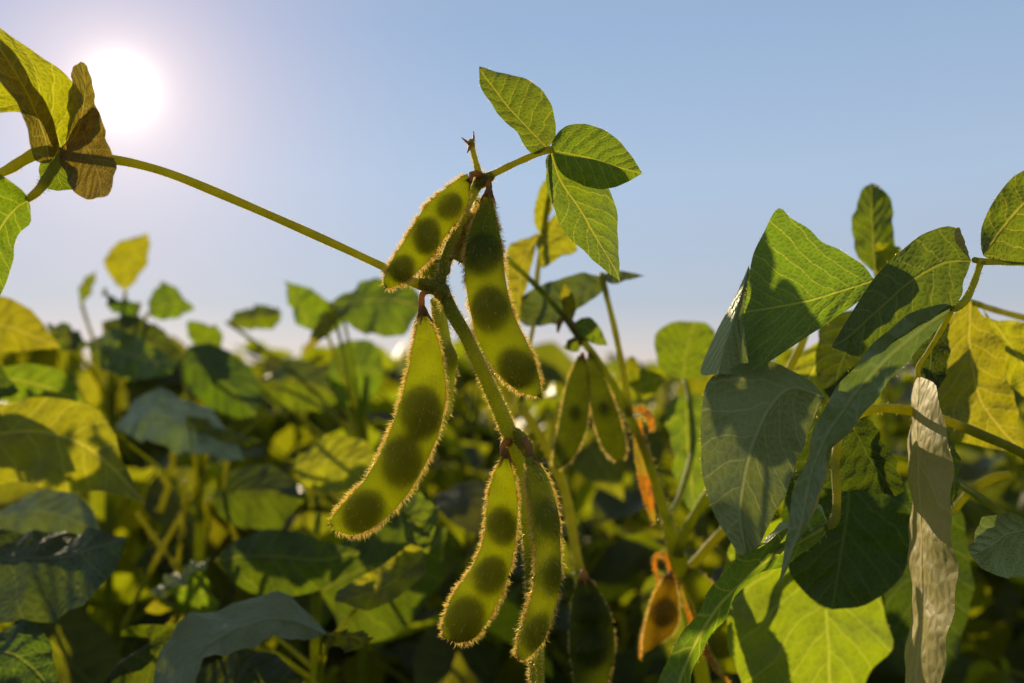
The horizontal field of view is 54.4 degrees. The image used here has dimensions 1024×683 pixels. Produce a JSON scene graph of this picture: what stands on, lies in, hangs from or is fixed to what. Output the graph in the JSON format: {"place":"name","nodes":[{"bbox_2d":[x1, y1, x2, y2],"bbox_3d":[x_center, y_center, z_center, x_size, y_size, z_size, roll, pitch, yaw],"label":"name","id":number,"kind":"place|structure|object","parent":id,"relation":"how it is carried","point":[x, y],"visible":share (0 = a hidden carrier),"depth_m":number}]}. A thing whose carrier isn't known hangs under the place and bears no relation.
{"place":"outdoors","nodes":[
{"label":"outdoors","id":0,"kind":"place"},
{"bbox_2d":[0,0,1023,371],"label":"sky","id":1,"kind":"structure","parent":0,"point":[339,119]},
{"bbox_3d":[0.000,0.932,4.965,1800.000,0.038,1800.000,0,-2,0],"label":"ground","id":2,"kind":"structure","parent":0,"visible":0},
{"bbox_2d":[0,482,85,509],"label":"soybean plant","id":3,"kind":"object","parent":2,"relation":"on","point":[12,492],"visible":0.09,"depth_m":0.63},
{"bbox_2d":[0,296,145,682],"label":"soybean plant","id":4,"kind":"object","parent":2,"relation":"on","point":[61,552],"visible":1,"depth_m":0.35},
{"bbox_2d":[83,355,106,498],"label":"soybean plant","id":5,"kind":"object","parent":2,"relation":"on","point":[89,358],"depth_m":1.54},
{"bbox_2d":[0,331,201,625],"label":"soybean plant","id":6,"kind":"object","parent":2,"relation":"on","point":[69,364],"visible":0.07,"depth_m":1.16},
{"bbox_2d":[46,233,194,634],"bbox_3d":[-0.238,0.338,0.588,0.140,0.814,0.203,0,-2,0],"label":"soybean plant","id":7,"kind":"object","parent":2,"relation":"on","point":[129,344],"visible":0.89,"depth_m":0.61},
{"bbox_2d":[78,363,164,558],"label":"soybean plant","id":8,"kind":"object","parent":2,"relation":"on","point":[83,369],"depth_m":1.79},
{"bbox_2d":[0,403,306,658],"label":"soybean plant","id":9,"kind":"object","parent":2,"relation":"on","point":[214,466],"visible":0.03,"depth_m":0.85},
{"bbox_2d":[0,466,324,682],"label":"soybean plant","id":10,"kind":"object","parent":2,"relation":"on","point":[85,649],"visible":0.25,"depth_m":0.61},
{"bbox_2d":[83,395,302,621],"bbox_3d":[-0.428,0.399,1.268,0.396,0.752,0.417,-2,-3,42],"label":"soybean plant","id":11,"kind":"object","parent":2,"relation":"on","point":[261,430],"visible":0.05,"depth_m":1.27},
{"bbox_2d":[100,347,301,666],"bbox_3d":[-0.472,0.398,1.533,0.391,0.777,0.376,2,-3,-36],"label":"soybean plant","id":12,"kind":"object","parent":2,"relation":"on","point":[280,353],"visible":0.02,"depth_m":1.54},
{"bbox_2d":[115,342,338,670],"bbox_3d":[-0.141,0.370,0.509,0.116,0.744,0.129,0,-2,0],"label":"soybean plant","id":13,"kind":"object","parent":2,"relation":"on","point":[225,381],"visible":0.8,"depth_m":0.50},
{"bbox_2d":[189,340,267,417],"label":"soybean plant","id":14,"kind":"object","parent":2,"relation":"on","point":[250,347],"visible":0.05,"depth_m":1.92},
{"bbox_2d":[87,344,410,682],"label":"soybean plant","id":15,"kind":"object","parent":2,"relation":"on","point":[316,355],"visible":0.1,"depth_m":1.05},
{"bbox_2d":[81,490,429,682],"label":"soybean plant","id":16,"kind":"object","parent":2,"relation":"on","point":[220,540],"visible":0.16,"depth_m":0.68},
{"bbox_2d":[130,354,405,512],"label":"soybean plant","id":17,"kind":"object","parent":2,"relation":"on","point":[174,378],"visible":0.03,"depth_m":1.17},
{"bbox_2d":[104,491,447,682],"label":"soybean plant","id":18,"kind":"object","parent":2,"relation":"on","point":[381,585],"visible":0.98,"depth_m":0.36},
{"bbox_2d":[220,353,374,678],"bbox_3d":[-0.330,0.398,1.422,0.404,0.767,0.425,1,-3,-14],"label":"soybean plant","id":19,"kind":"object","parent":2,"relation":"on","point":[276,428],"visible":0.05,"depth_m":1.33},
{"bbox_2d":[191,340,408,682],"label":"soybean plant","id":20,"kind":"object","parent":2,"relation":"on","point":[400,353],"depth_m":1.50},
{"bbox_2d":[186,278,418,682],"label":"soybean plant","id":21,"kind":"object","parent":2,"relation":"on","point":[351,376],"visible":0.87,"depth_m":0.55},
{"bbox_2d":[0,28,641,682],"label":"soybean plant","id":22,"kind":"object","parent":2,"relation":"on","point":[588,166],"visible":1,"depth_m":0.22},
{"bbox_2d":[288,391,488,673],"bbox_3d":[-0.148,0.421,1.655,0.411,0.742,0.391,-2,-3,45],"label":"soybean plant","id":23,"kind":"object","parent":2,"relation":"on","point":[465,396],"visible":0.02,"depth_m":1.59},
{"bbox_2d":[266,356,560,682],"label":"soybean plant","id":24,"kind":"object","parent":2,"relation":"on","point":[288,440],"visible":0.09,"depth_m":1.09},
{"bbox_2d":[211,372,645,682],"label":"soybean plant","id":25,"kind":"object","parent":2,"relation":"on","point":[438,659],"visible":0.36,"depth_m":0.56},
{"bbox_2d":[290,358,574,682],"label":"soybean plant","id":26,"kind":"object","parent":2,"relation":"on","point":[375,406],"visible":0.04,"depth_m":1.28},
{"bbox_2d":[368,342,499,492],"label":"soybean plant","id":27,"kind":"object","parent":2,"relation":"on","point":[488,464],"visible":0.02,"depth_m":1.91},
{"bbox_2d":[400,362,497,491],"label":"soybean plant","id":28,"kind":"object","parent":2,"relation":"on","point":[455,465],"depth_m":2.09},
{"bbox_2d":[429,390,538,463],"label":"soybean plant","id":29,"kind":"object","parent":2,"relation":"on","point":[440,461],"depth_m":2.53},
{"bbox_2d":[327,331,648,681],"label":"soybean plant","id":30,"kind":"object","parent":2,"relation":"on","point":[557,361],"visible":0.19,"depth_m":1.01},
{"bbox_2d":[429,386,587,570],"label":"soybean plant","id":31,"kind":"object","parent":2,"relation":"on","point":[538,456],"visible":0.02,"depth_m":1.95},
{"bbox_2d":[537,415,546,425],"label":"soybean plant","id":32,"kind":"object","parent":2,"relation":"on","point":[541,421],"depth_m":2.42},
{"bbox_2d":[492,420,673,650],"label":"soybean plant","id":33,"kind":"object","parent":2,"relation":"on","point":[616,625],"visible":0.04,"depth_m":1.40},
{"bbox_2d":[434,472,741,682],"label":"soybean plant","id":34,"kind":"object","parent":2,"relation":"on","point":[600,505],"visible":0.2,"depth_m":0.70},
{"bbox_2d":[537,388,639,573],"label":"soybean plant","id":35,"kind":"object","parent":2,"relation":"on","point":[638,570],"visible":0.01,"depth_m":2.34},
{"bbox_2d":[535,405,672,650],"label":"soybean plant","id":36,"kind":"object","parent":2,"relation":"on","point":[666,454],"visible":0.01,"depth_m":1.54},
{"bbox_2d":[539,352,672,648],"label":"soybean plant","id":37,"kind":"object","parent":2,"relation":"on","point":[649,366],"visible":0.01,"depth_m":1.79},
{"bbox_2d":[487,385,726,677],"bbox_3d":[0.128,0.398,0.997,0.375,0.730,0.358,0,-2,-6],"label":"soybean plant","id":38,"kind":"object","parent":2,"relation":"on","point":[620,562],"visible":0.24,"depth_m":0.91},
{"bbox_2d":[505,180,736,682],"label":"soybean plant","id":39,"kind":"object","parent":2,"relation":"on","point":[681,350],"visible":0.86,"depth_m":0.34},
{"bbox_2d":[615,366,714,648],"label":"soybean plant","id":40,"kind":"object","parent":2,"relation":"on","point":[697,385],"visible":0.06,"depth_m":1.22},
{"bbox_2d":[666,377,680,382],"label":"soybean plant","id":41,"kind":"object","parent":2,"relation":"on","point":[672,380],"depth_m":1.86},
{"bbox_2d":[642,352,792,682],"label":"soybean plant","id":42,"kind":"object","parent":2,"relation":"on","point":[670,388],"visible":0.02,"depth_m":1.42},
{"bbox_2d":[594,453,958,682],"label":"soybean plant","id":43,"kind":"object","parent":2,"relation":"on","point":[630,667],"visible":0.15,"depth_m":0.61},
{"bbox_2d":[658,170,1023,682],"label":"soybean plant","id":44,"kind":"object","parent":2,"relation":"on","point":[827,561],"visible":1,"depth_m":0.24},
{"bbox_2d":[702,533,1023,652],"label":"soybean plant","id":45,"kind":"object","parent":2,"relation":"on","point":[1006,595],"visible":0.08,"depth_m":0.73},
{"bbox_2d":[772,346,984,584],"bbox_3d":[0.498,0.394,1.407,0.379,0.773,0.397,0,-2,-4],"label":"soybean plant","id":46,"kind":"object","parent":2,"relation":"on","point":[899,432],"visible":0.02,"depth_m":1.45},
{"bbox_2d":[861,383,913,418],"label":"soybean plant","id":47,"kind":"object","parent":2,"relation":"on","point":[907,390],"depth_m":1.43},
{"bbox_2d":[869,402,907,453],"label":"soybean plant","id":48,"kind":"object","parent":2,"relation":"on","point":[878,425],"visible":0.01,"depth_m":2.25},
{"bbox_2d":[888,436,907,448],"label":"soybean plant","id":49,"kind":"object","parent":2,"relation":"on","point":[891,438],"depth_m":2.90},
{"bbox_2d":[773,365,1023,633],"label":"soybean plant","id":50,"kind":"object","parent":2,"relation":"on","point":[992,613],"visible":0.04,"depth_m":1.02},
{"bbox_2d":[892,414,908,443],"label":"soybean plant","id":51,"kind":"object","parent":2,"relation":"on","point":[903,440],"visible":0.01,"depth_m":1.80},
{"bbox_2d":[865,361,1023,579],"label":"soybean plant","id":52,"kind":"object","parent":2,"relation":"on","point":[894,379],"visible":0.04,"depth_m":1.51},
{"bbox_2d":[879,431,1023,682],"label":"soybean plant","id":53,"kind":"object","parent":2,"relation":"on","point":[986,641],"visible":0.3,"depth_m":0.70},
{"bbox_2d":[881,448,1023,651],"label":"soybean plant","id":54,"kind":"object","parent":2,"relation":"on","point":[1009,490],"visible":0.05,"depth_m":0.77},
{"bbox_2d":[954,378,1023,666],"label":"soybean plant","id":55,"kind":"object","parent":2,"relation":"on","point":[1010,458],"visible":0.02,"depth_m":0.97}
]}

